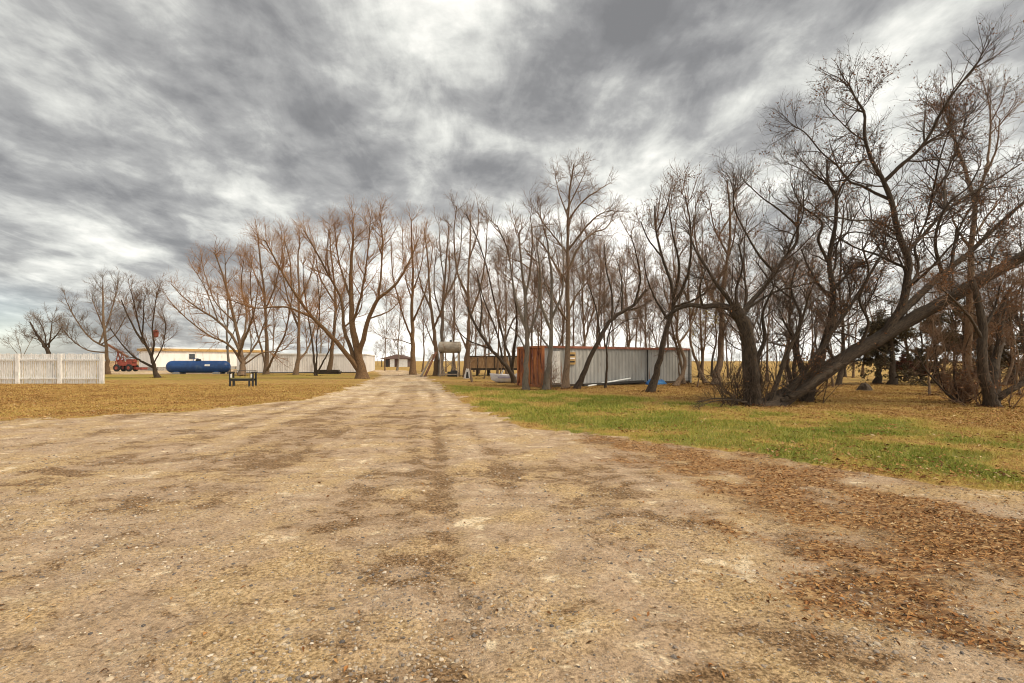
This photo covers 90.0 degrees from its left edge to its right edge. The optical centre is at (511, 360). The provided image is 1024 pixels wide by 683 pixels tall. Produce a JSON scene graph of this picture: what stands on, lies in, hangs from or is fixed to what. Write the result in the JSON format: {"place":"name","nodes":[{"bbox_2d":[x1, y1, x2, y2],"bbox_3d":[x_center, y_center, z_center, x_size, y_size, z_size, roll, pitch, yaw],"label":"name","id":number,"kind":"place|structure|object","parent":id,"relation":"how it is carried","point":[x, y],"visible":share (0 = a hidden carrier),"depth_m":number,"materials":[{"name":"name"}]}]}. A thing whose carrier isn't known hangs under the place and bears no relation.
{"place":"outdoors","nodes":[
{"label":"outdoors","id":0,"kind":"place"},
{"bbox_2d":[0,361,1023,682],"bbox_3d":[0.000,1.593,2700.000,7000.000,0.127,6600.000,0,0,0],"label":"ground","id":1,"kind":"structure","parent":0,"point":[390,397],"depth_m":4.44,"materials":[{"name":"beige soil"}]},
{"bbox_2d":[9,301,75,377],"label":"bare tree","id":2,"kind":"object","parent":1,"relation":"on","point":[45,345],"visible":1,"depth_m":45.69,"materials":[{"name":"brown plant"}]},
{"bbox_2d":[0,353,104,383],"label":"board fence","id":3,"kind":"object","parent":1,"relation":"on","point":[48,360],"visible":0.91,"depth_m":35.61,"materials":[{"name":"white paint"}]},
{"bbox_2d":[49,267,137,373],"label":"bare tree","id":4,"kind":"object","parent":1,"relation":"on","point":[105,345],"visible":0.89,"depth_m":59.79,"materials":[{"name":"brown plant"}]},
{"bbox_2d":[108,344,147,371],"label":"farm machine","id":5,"kind":"object","parent":1,"relation":"on","point":[127,365],"visible":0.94,"depth_m":77.55,"materials":[{"name":"red paint"}]},
{"bbox_2d":[95,271,183,377],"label":"bare tree","id":6,"kind":"object","parent":1,"relation":"on","point":[139,308],"visible":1,"depth_m":46.69,"materials":[{"name":"brown plant"}]},
{"bbox_2d":[166,358,230,373],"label":"propane tank","id":7,"kind":"object","parent":1,"relation":"on","point":[198,365],"visible":0.92,"depth_m":61.39,"materials":[{"name":"blue metal"}]},
{"bbox_2d":[137,346,264,370],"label":"mobile home","id":8,"kind":"object","parent":1,"relation":"on","point":[190,354],"visible":0.49,"depth_m":88.34,"materials":[{"name":"white metal"}]},
{"bbox_2d":[200,242,253,373],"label":"bare tree","id":9,"kind":"object","parent":1,"relation":"on","point":[227,325],"visible":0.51,"depth_m":62.63,"materials":[{"name":"brown plant"}]},
{"bbox_2d":[156,230,306,375],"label":"bare tree","id":10,"kind":"object","parent":1,"relation":"on","point":[239,344],"visible":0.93,"depth_m":54.70,"materials":[{"name":"brown plant"}]},
{"bbox_2d":[228,370,256,386],"bbox_3d":[-16.602,1.079,31.603,1.500,0.982,0.556,0,0,-3],"label":"garden bench","id":11,"kind":"object","parent":1,"relation":"on","point":[232,378],"visible":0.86,"depth_m":31.39,"materials":[{"name":"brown wood"}]},
{"bbox_2d":[228,215,310,373],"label":"bare tree","id":12,"kind":"object","parent":1,"relation":"on","point":[267,365],"visible":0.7,"depth_m":59.78,"materials":[{"name":"brown plant"}]},
{"bbox_2d":[260,277,285,352],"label":"bare tree","id":13,"kind":"object","parent":1,"relation":"on","point":[273,318],"visible":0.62,"depth_m":73.84,"materials":[{"name":"brown plant"}]},
{"bbox_2d":[263,218,334,374],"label":"bare tree","id":14,"kind":"object","parent":1,"relation":"on","point":[297,364],"visible":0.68,"depth_m":58.45,"materials":[{"name":"brown plant"}]},
{"bbox_2d":[236,353,374,372],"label":"panelled shed","id":15,"kind":"structure","parent":1,"relation":"on","point":[341,362],"depth_m":66.52,"materials":[{"name":"white metal"}]},
{"bbox_2d":[202,192,434,378],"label":"bare tree","id":16,"kind":"object","parent":1,"relation":"on","point":[354,357],"visible":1,"depth_m":44.57,"materials":[{"name":"brown plant"}]},
{"bbox_2d":[287,247,350,375],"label":"bare tree","id":17,"kind":"object","parent":1,"relation":"on","point":[316,338],"visible":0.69,"depth_m":53.76,"materials":[{"name":"brown plant"}]},
{"bbox_2d":[307,272,333,353],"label":"bare tree","id":18,"kind":"object","parent":1,"relation":"on","point":[321,342],"visible":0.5,"depth_m":73.74,"materials":[{"name":"brown plant"}]},
{"bbox_2d":[301,214,357,370],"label":"bare tree","id":19,"kind":"object","parent":1,"relation":"on","point":[330,364],"visible":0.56,"depth_m":61.09,"materials":[{"name":"brown plant"}]},
{"bbox_2d":[372,285,398,370],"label":"bare tree","id":20,"kind":"object","parent":1,"relation":"on","point":[386,297],"visible":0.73,"depth_m":85.18,"materials":[{"name":"brown plant"}]},
{"bbox_2d":[381,354,410,366],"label":"garage","id":21,"kind":"structure","parent":1,"relation":"on","point":[392,361],"depth_m":135.94,"materials":[{"name":"brown"}]},
{"bbox_2d":[385,289,408,370],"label":"bare tree","id":22,"kind":"object","parent":1,"relation":"on","point":[397,346],"visible":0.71,"depth_m":85.01,"materials":[{"name":"brown plant"}]},
{"bbox_2d":[362,201,439,374],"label":"bare tree","id":23,"kind":"object","parent":1,"relation":"on","point":[412,370],"visible":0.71,"depth_m":61.25,"materials":[{"name":"brown plant"}]},
{"bbox_2d":[413,278,435,371],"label":"bare tree","id":24,"kind":"object","parent":1,"relation":"on","point":[423,334],"visible":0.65,"depth_m":73.79,"materials":[{"name":"brown plant"}]},
{"bbox_2d":[403,217,466,375],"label":"bare tree","id":25,"kind":"object","parent":1,"relation":"on","point":[435,345],"visible":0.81,"depth_m":54.19,"materials":[{"name":"brown plant"}]},
{"bbox_2d":[419,207,474,375],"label":"bare tree","id":26,"kind":"object","parent":1,"relation":"on","point":[439,309],"visible":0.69,"depth_m":54.41,"materials":[{"name":"brown plant"}]},
{"bbox_2d":[438,340,460,376],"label":"raised fuel tank","id":27,"kind":"object","parent":1,"relation":"on","point":[445,347],"visible":0.9,"depth_m":51.00,"materials":[{"name":"grey metal"}]},
{"bbox_2d":[437,246,466,369],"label":"bare tree","id":28,"kind":"object","parent":1,"relation":"on","point":[454,312],"visible":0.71,"depth_m":54.03,"materials":[{"name":"brown plant"}]},
{"bbox_2d":[434,187,497,375],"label":"bare tree","id":29,"kind":"object","parent":1,"relation":"on","point":[466,359],"visible":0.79,"depth_m":48.41,"materials":[{"name":"brown plant"}]},
{"bbox_2d":[453,263,492,381],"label":"bare tree","id":30,"kind":"object","parent":1,"relation":"on","point":[471,334],"visible":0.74,"depth_m":37.76,"materials":[{"name":"brown plant"}]},
{"bbox_2d":[474,304,496,378],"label":"bare tree","id":31,"kind":"object","parent":1,"relation":"on","point":[491,328],"visible":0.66,"depth_m":45.30,"materials":[{"name":"brown plant"}]},
{"bbox_2d":[474,261,499,374],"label":"bare tree","id":32,"kind":"object","parent":1,"relation":"on","point":[487,295],"visible":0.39,"depth_m":55.56,"materials":[{"name":"brown plant"}]},
{"bbox_2d":[437,195,546,383],"bbox_3d":[-1.431,-5.039,35.066,8.132,13.657,8.493,0,0,0],"label":"bare tree","id":33,"kind":"object","parent":1,"relation":"on","point":[510,370],"visible":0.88,"depth_m":35.88,"materials":[{"name":"brown plant"}]},
{"bbox_2d":[470,356,516,375],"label":"slatted wagon","id":34,"kind":"object","parent":1,"relation":"on","point":[491,363],"visible":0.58,"depth_m":54.03,"materials":[{"name":"brown wood"}]},
{"bbox_2d":[482,242,519,373],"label":"bare tree","id":35,"kind":"object","parent":1,"relation":"on","point":[497,368],"visible":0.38,"depth_m":52.65,"materials":[{"name":"brown plant"}]},
{"bbox_2d":[490,370,516,382],"bbox_3d":[-0.592,1.108,37.178,2.070,0.935,1.018,0,0,-7],"label":"propane tank","id":36,"kind":"object","parent":1,"relation":"on","point":[502,378],"visible":0.68,"depth_m":36.83,"materials":[{"name":"white metal"}]},
{"bbox_2d":[485,227,527,373],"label":"bare tree","id":37,"kind":"object","parent":1,"relation":"on","point":[504,291],"visible":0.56,"depth_m":46.09,"materials":[{"name":"brown plant"}]},
{"bbox_2d":[0,420,1023,682],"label":"leaf litter","id":38,"kind":"object","parent":1,"relation":"on","point":[910,590],"visible":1,"depth_m":4.32,"materials":[{"name":"brown plant"}]},
{"bbox_2d":[0,380,1023,487],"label":"lawn leaves","id":39,"kind":"object","parent":1,"relation":"on","point":[888,469],"visible":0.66,"depth_m":14.43,"materials":[{"name":"brown plant"}]},
{"bbox_2d":[23,373,1023,410],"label":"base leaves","id":40,"kind":"object","parent":1,"relation":"on","point":[694,383],"visible":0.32,"depth_m":27.12,"materials":[{"name":"brown plant"}]},
{"bbox_2d":[482,179,566,389],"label":"bare tree","id":41,"kind":"object","parent":1,"relation":"on","point":[526,347],"visible":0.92,"depth_m":26.70,"materials":[{"name":"brown plant"}]},
{"bbox_2d":[523,252,555,345],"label":"bare tree","id":42,"kind":"object","parent":1,"relation":"on","point":[545,265],"visible":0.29,"depth_m":53.13,"materials":[{"name":"brown plant"}]},
{"bbox_2d":[505,192,588,390],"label":"bare tree","id":43,"kind":"object","parent":1,"relation":"on","point":[546,381],"visible":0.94,"depth_m":26.63,"materials":[{"name":"brown plant"}]},
{"bbox_2d":[524,238,598,345],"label":"bare tree","id":44,"kind":"object","parent":1,"relation":"on","point":[559,256],"visible":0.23,"depth_m":54.74,"materials":[{"name":"brown plant"}]},
{"bbox_2d":[553,298,576,345],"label":"bare tree","id":45,"kind":"object","parent":1,"relation":"on","point":[563,329],"visible":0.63,"depth_m":42.53,"materials":[{"name":"brown plant"}]},
{"bbox_2d":[556,244,588,345],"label":"bare tree","id":46,"kind":"object","parent":1,"relation":"on","point":[571,278],"visible":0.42,"depth_m":44.49,"materials":[{"name":"brown plant"}]},
{"bbox_2d":[517,147,639,388],"bbox_3d":[3.737,-5.268,30.360,7.518,14.149,5.026,0,0,0],"label":"bare tree","id":47,"kind":"object","parent":1,"relation":"on","point":[565,376],"visible":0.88,"depth_m":30.12,"materials":[{"name":"brown plant"}]},
{"bbox_2d":[561,205,600,345],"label":"bare tree","id":48,"kind":"object","parent":1,"relation":"on","point":[582,294],"visible":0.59,"depth_m":41.77,"materials":[{"name":"brown plant"}]},
{"bbox_2d":[554,221,617,344],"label":"bare tree","id":49,"kind":"object","parent":1,"relation":"on","point":[588,325],"visible":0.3,"depth_m":47.07,"materials":[{"name":"brown plant"}]},
{"bbox_2d":[579,261,615,346],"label":"bare tree","id":50,"kind":"object","parent":1,"relation":"on","point":[584,324],"visible":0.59,"depth_m":36.03,"materials":[{"name":"brown plant"}]},
{"bbox_2d":[577,231,621,346],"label":"bare tree","id":51,"kind":"object","parent":1,"relation":"on","point":[596,335],"visible":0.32,"depth_m":44.65,"materials":[{"name":"brown plant"}]},
{"bbox_2d":[517,345,691,387],"bbox_3d":[6.631,0.325,34.535,13.160,2.470,2.790,0,0,-32],"label":"shipping container","id":52,"kind":"object","parent":1,"relation":"on","point":[635,363],"visible":0.61,"depth_m":32.71,"materials":[{"name":"white metal"}]},
{"bbox_2d":[531,348,540,384],"bbox_3d":[1.401,0.315,30.600,0.101,2.190,1.100,0,0,-32],"label":"door","id":53,"kind":"structure","parent":52,"relation":"in","point":[535,353],"depth_m":30.69,"materials":[{"name":"orange metal"}]},
{"bbox_2d":[588,237,626,346],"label":"bare tree","id":54,"kind":"object","parent":1,"relation":"on","point":[601,260],"visible":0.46,"depth_m":41.53,"materials":[{"name":"brown plant"}]},
{"bbox_2d":[566,208,668,388],"bbox_3d":[6.057,-3.450,28.766,5.279,10.428,4.618,0,0,39],"label":"bare tree","id":55,"kind":"object","parent":1,"relation":"on","point":[580,380],"visible":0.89,"depth_m":28.45,"materials":[{"name":"brown plant"}]},
{"bbox_2d":[587,265,658,387],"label":"sapling","id":56,"kind":"object","parent":1,"relation":"on","point":[606,343],"visible":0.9,"depth_m":29.05,"materials":[{"name":"brown plant"}]},
{"bbox_2d":[611,244,638,346],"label":"bare tree","id":57,"kind":"object","parent":1,"relation":"on","point":[626,327],"visible":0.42,"depth_m":46.77,"materials":[{"name":"brown plant"}]},
{"bbox_2d":[616,293,643,346],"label":"bare tree","id":58,"kind":"object","parent":1,"relation":"on","point":[630,340],"visible":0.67,"depth_m":42.27,"materials":[{"name":"brown plant"}]},
{"bbox_2d":[585,237,682,346],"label":"bare tree","id":59,"kind":"object","parent":1,"relation":"on","point":[626,251],"visible":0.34,"depth_m":50.05,"materials":[{"name":"brown plant"}]},
{"bbox_2d":[615,222,664,346],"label":"bare tree","id":60,"kind":"object","parent":1,"relation":"on","point":[638,237],"visible":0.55,"depth_m":44.18,"materials":[{"name":"brown plant"}]},
{"bbox_2d":[629,268,662,347],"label":"bare tree","id":61,"kind":"object","parent":1,"relation":"on","point":[647,336],"visible":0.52,"depth_m":38.75,"materials":[{"name":"brown plant"}]},
{"bbox_2d":[630,252,664,346],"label":"bare tree","id":62,"kind":"object","parent":1,"relation":"on","point":[646,292],"visible":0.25,"depth_m":54.61,"materials":[{"name":"brown plant"}]},
{"bbox_2d":[652,279,689,383],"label":"bare tree","id":63,"kind":"object","parent":1,"relation":"on","point":[675,350],"visible":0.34,"depth_m":34.41,"materials":[{"name":"brown plant"}]},
{"bbox_2d":[635,247,714,385],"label":"bare tree","id":64,"kind":"object","parent":1,"relation":"on","point":[679,379],"visible":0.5,"depth_m":32.54,"materials":[{"name":"brown plant"}]},
{"bbox_2d":[634,219,722,383],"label":"bare tree","id":65,"kind":"object","parent":1,"relation":"on","point":[683,381],"visible":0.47,"depth_m":34.36,"materials":[{"name":"orange plant"}]},
{"bbox_2d":[619,152,748,392],"bbox_3d":[8.092,-3.925,24.845,5.046,11.406,5.394,0,0,-29],"label":"bare tree","id":66,"kind":"object","parent":1,"relation":"on","point":[652,385],"visible":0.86,"depth_m":25.18,"materials":[{"name":"brown plant"}]},
{"bbox_2d":[651,202,720,382],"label":"bare tree","id":67,"kind":"object","parent":1,"relation":"on","point":[690,341],"visible":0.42,"depth_m":36.88,"materials":[{"name":"brown plant"}]},
{"bbox_2d":[663,248,733,376],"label":"bare tree","id":68,"kind":"object","parent":1,"relation":"on","point":[701,335],"visible":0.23,"depth_m":48.75,"materials":[{"name":"brown plant"}]},
{"bbox_2d":[683,292,715,387],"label":"bare tree","id":69,"kind":"object","parent":1,"relation":"on","point":[701,329],"visible":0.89,"depth_m":29.75,"materials":[{"name":"brown plant"}]},
{"bbox_2d":[690,284,725,379],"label":"bare tree","id":70,"kind":"object","parent":1,"relation":"on","point":[706,312],"visible":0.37,"depth_m":41.87,"materials":[{"name":"brown plant"}]},
{"bbox_2d":[684,247,743,375],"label":"bare tree","id":71,"kind":"object","parent":1,"relation":"on","point":[712,358],"visible":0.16,"depth_m":52.45,"materials":[{"name":"brown plant"}]},
{"bbox_2d":[677,161,759,383],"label":"bare tree","id":72,"kind":"object","parent":1,"relation":"on","point":[720,358],"visible":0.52,"depth_m":34.03,"materials":[{"name":"brown plant"}]},
{"bbox_2d":[701,281,735,355],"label":"bare tree","id":73,"kind":"object","parent":1,"relation":"on","point":[719,339],"visible":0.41,"depth_m":33.65,"materials":[{"name":"brown plant"}]},
{"bbox_2d":[694,380,746,409],"bbox_3d":[6.770,1.337,16.774,2.664,1.373,1.140,0,0,-34],"label":"fallen branch","id":74,"kind":"object","parent":1,"relation":"on","point":[732,400],"visible":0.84,"depth_m":16.83,"materials":[{"name":"brown wood"}]},
{"bbox_2d":[640,146,847,406],"bbox_3d":[8.888,-3.385,18.969,7.730,10.256,4.956,0,0,-22],"label":"willow tree","id":75,"kind":"object","parent":1,"relation":"on","point":[753,388],"visible":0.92,"depth_m":18.09,"materials":[{"name":"brown plant"}]},
{"bbox_2d":[697,197,801,384],"bbox_3d":[13.893,-4.197,31.478,6.834,11.708,4.349,0,0,3],"label":"bare tree","id":76,"kind":"object","parent":1,"relation":"on","point":[726,243],"visible":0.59,"depth_m":30.91,"materials":[{"name":"orange plant"}]},
{"bbox_2d":[724,233,800,343],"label":"bare tree","id":77,"kind":"object","parent":1,"relation":"on","point":[750,292],"visible":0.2,"depth_m":46.60,"materials":[{"name":"brown plant"}]},
{"bbox_2d":[747,229,784,381],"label":"bare tree","id":78,"kind":"object","parent":1,"relation":"on","point":[767,372],"visible":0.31,"depth_m":38.14,"materials":[{"name":"brown plant"}]},
{"bbox_2d":[754,295,784,379],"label":"bare tree","id":79,"kind":"object","parent":1,"relation":"on","point":[770,338],"visible":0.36,"depth_m":33.84,"materials":[{"name":"brown plant"}]},
{"bbox_2d":[766,271,811,384],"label":"bare tree","id":80,"kind":"object","parent":1,"relation":"on","point":[783,316],"visible":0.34,"depth_m":31.22,"materials":[{"name":"brown plant"}]},
{"bbox_2d":[742,218,844,382],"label":"bare tree","id":81,"kind":"object","parent":1,"relation":"on","point":[785,226],"visible":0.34,"depth_m":32.09,"materials":[{"name":"orange plant"}]},
{"bbox_2d":[788,237,826,351],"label":"bare tree","id":82,"kind":"object","parent":1,"relation":"on","point":[809,285],"visible":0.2,"depth_m":45.22,"materials":[{"name":"brown plant"}]},
{"bbox_2d":[730,113,918,402],"bbox_3d":[12.561,-3.821,20.134,8.164,11.099,6.005,0,0,0],"label":"willow tree","id":83,"kind":"object","parent":1,"relation":"on","point":[809,396],"visible":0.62,"depth_m":19.35,"materials":[{"name":"brown plant"}]},
{"bbox_2d":[798,258,850,356],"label":"bare tree","id":84,"kind":"object","parent":1,"relation":"on","point":[817,312],"visible":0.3,"depth_m":25.06,"materials":[{"name":"brown plant"}]},
{"bbox_2d":[782,186,921,384],"bbox_3d":[20.866,-4.969,32.394,4.922,13.249,7.733,0,0,-43],"label":"bare tree","id":85,"kind":"object","parent":1,"relation":"on","point":[838,379],"visible":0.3,"depth_m":32.76,"materials":[{"name":"orange plant"}]},
{"bbox_2d":[844,253,882,377],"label":"bare tree","id":86,"kind":"object","parent":1,"relation":"on","point":[855,332],"visible":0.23,"depth_m":47.72,"materials":[{"name":"brown plant"}]},
{"bbox_2d":[850,307,908,383],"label":"evergreen tree","id":87,"kind":"object","parent":1,"relation":"on","point":[877,380],"visible":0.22,"depth_m":34.86,"materials":[{"name":"green plant"}]},
{"bbox_2d":[745,1,1023,406],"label":"willow tree","id":88,"kind":"object","parent":1,"relation":"on","point":[806,380],"visible":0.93,"depth_m":18.73,"materials":[{"name":"brown plant"}]},
{"bbox_2d":[858,296,933,385],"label":"evergreen tree","id":89,"kind":"object","parent":1,"relation":"on","point":[892,373],"visible":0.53,"depth_m":33.41,"materials":[{"name":"green plant"}]},
{"bbox_2d":[868,233,932,380],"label":"bare tree","id":90,"kind":"object","parent":1,"relation":"on","point":[911,293],"visible":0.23,"depth_m":39.50,"materials":[{"name":"brown plant"}]},
{"bbox_2d":[896,310,962,382],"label":"evergreen tree","id":91,"kind":"object","parent":1,"relation":"on","point":[942,317],"visible":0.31,"depth_m":35.92,"materials":[{"name":"green plant"}]},
{"bbox_2d":[913,259,959,385],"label":"bare tree","id":92,"kind":"object","parent":1,"relation":"on","point":[939,326],"visible":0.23,"depth_m":25.18,"materials":[{"name":"brown plant"}]},
{"bbox_2d":[912,267,968,395],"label":"bare tree","id":93,"kind":"object","parent":1,"relation":"on","point":[932,319],"visible":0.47,"depth_m":23.06,"materials":[{"name":"brown plant"}]},
{"bbox_2d":[900,325,1016,403],"bbox_3d":[16.137,-0.010,19.165,3.880,3.437,2.715,0,0,0],"label":"shrub","id":94,"kind":"object","parent":1,"relation":"on","point":[945,388],"visible":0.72,"depth_m":19.07,"materials":[{"name":"brown plant"}]},
{"bbox_2d":[896,43,1023,391],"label":"bare tree","id":95,"kind":"object","parent":1,"relation":"on","point":[968,357],"visible":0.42,"depth_m":23.67,"materials":[{"name":"brown plant"}]},
{"bbox_2d":[915,299,1004,378],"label":"evergreen tree","id":96,"kind":"object","parent":1,"relation":"on","point":[957,340],"visible":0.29,"depth_m":33.19,"materials":[{"name":"green plant"}]},
{"bbox_2d":[903,235,1023,407],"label":"bare tree","id":97,"kind":"object","parent":1,"relation":"on","point":[991,385],"visible":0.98,"depth_m":17.44,"materials":[{"name":"brown plant"}]},
{"bbox_2d":[943,221,1023,354],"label":"bare tree","id":98,"kind":"object","parent":1,"relation":"on","point":[989,310],"visible":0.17,"depth_m":31.29,"materials":[{"name":"orange plant"}]},
{"bbox_2d":[954,238,1023,385],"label":"bare tree","id":99,"kind":"object","parent":1,"relation":"on","point":[1009,372],"visible":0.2,"depth_m":31.93,"materials":[{"name":"brown plant"}]},
{"bbox_2d":[957,187,1023,355],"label":"bare tree","id":100,"kind":"object","parent":1,"relation":"on","point":[1022,333],"visible":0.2,"depth_m":31.86,"materials":[{"name":"orange plant"}]},
{"bbox_2d":[973,277,1023,383],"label":"evergreen tree","id":101,"kind":"object","parent":1,"relation":"on","point":[1004,354],"visible":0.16,"depth_m":33.95,"materials":[{"name":"green plant"}]},
{"bbox_2d":[987,268,1023,394],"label":"bare tree","id":102,"kind":"object","parent":1,"relation":"on","point":[1013,344],"visible":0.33,"depth_m":23.08,"materials":[{"name":"brown plant"}]},
{"bbox_2d":[0,383,1023,490],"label":"lawn grass","id":103,"kind":"structure","parent":0,"point":[610,396],"depth_m":15.35,"materials":[{"name":"green plant"}]},
{"bbox_2d":[0,0,1023,360],"label":"sky","id":104,"kind":"structure","parent":0,"point":[132,131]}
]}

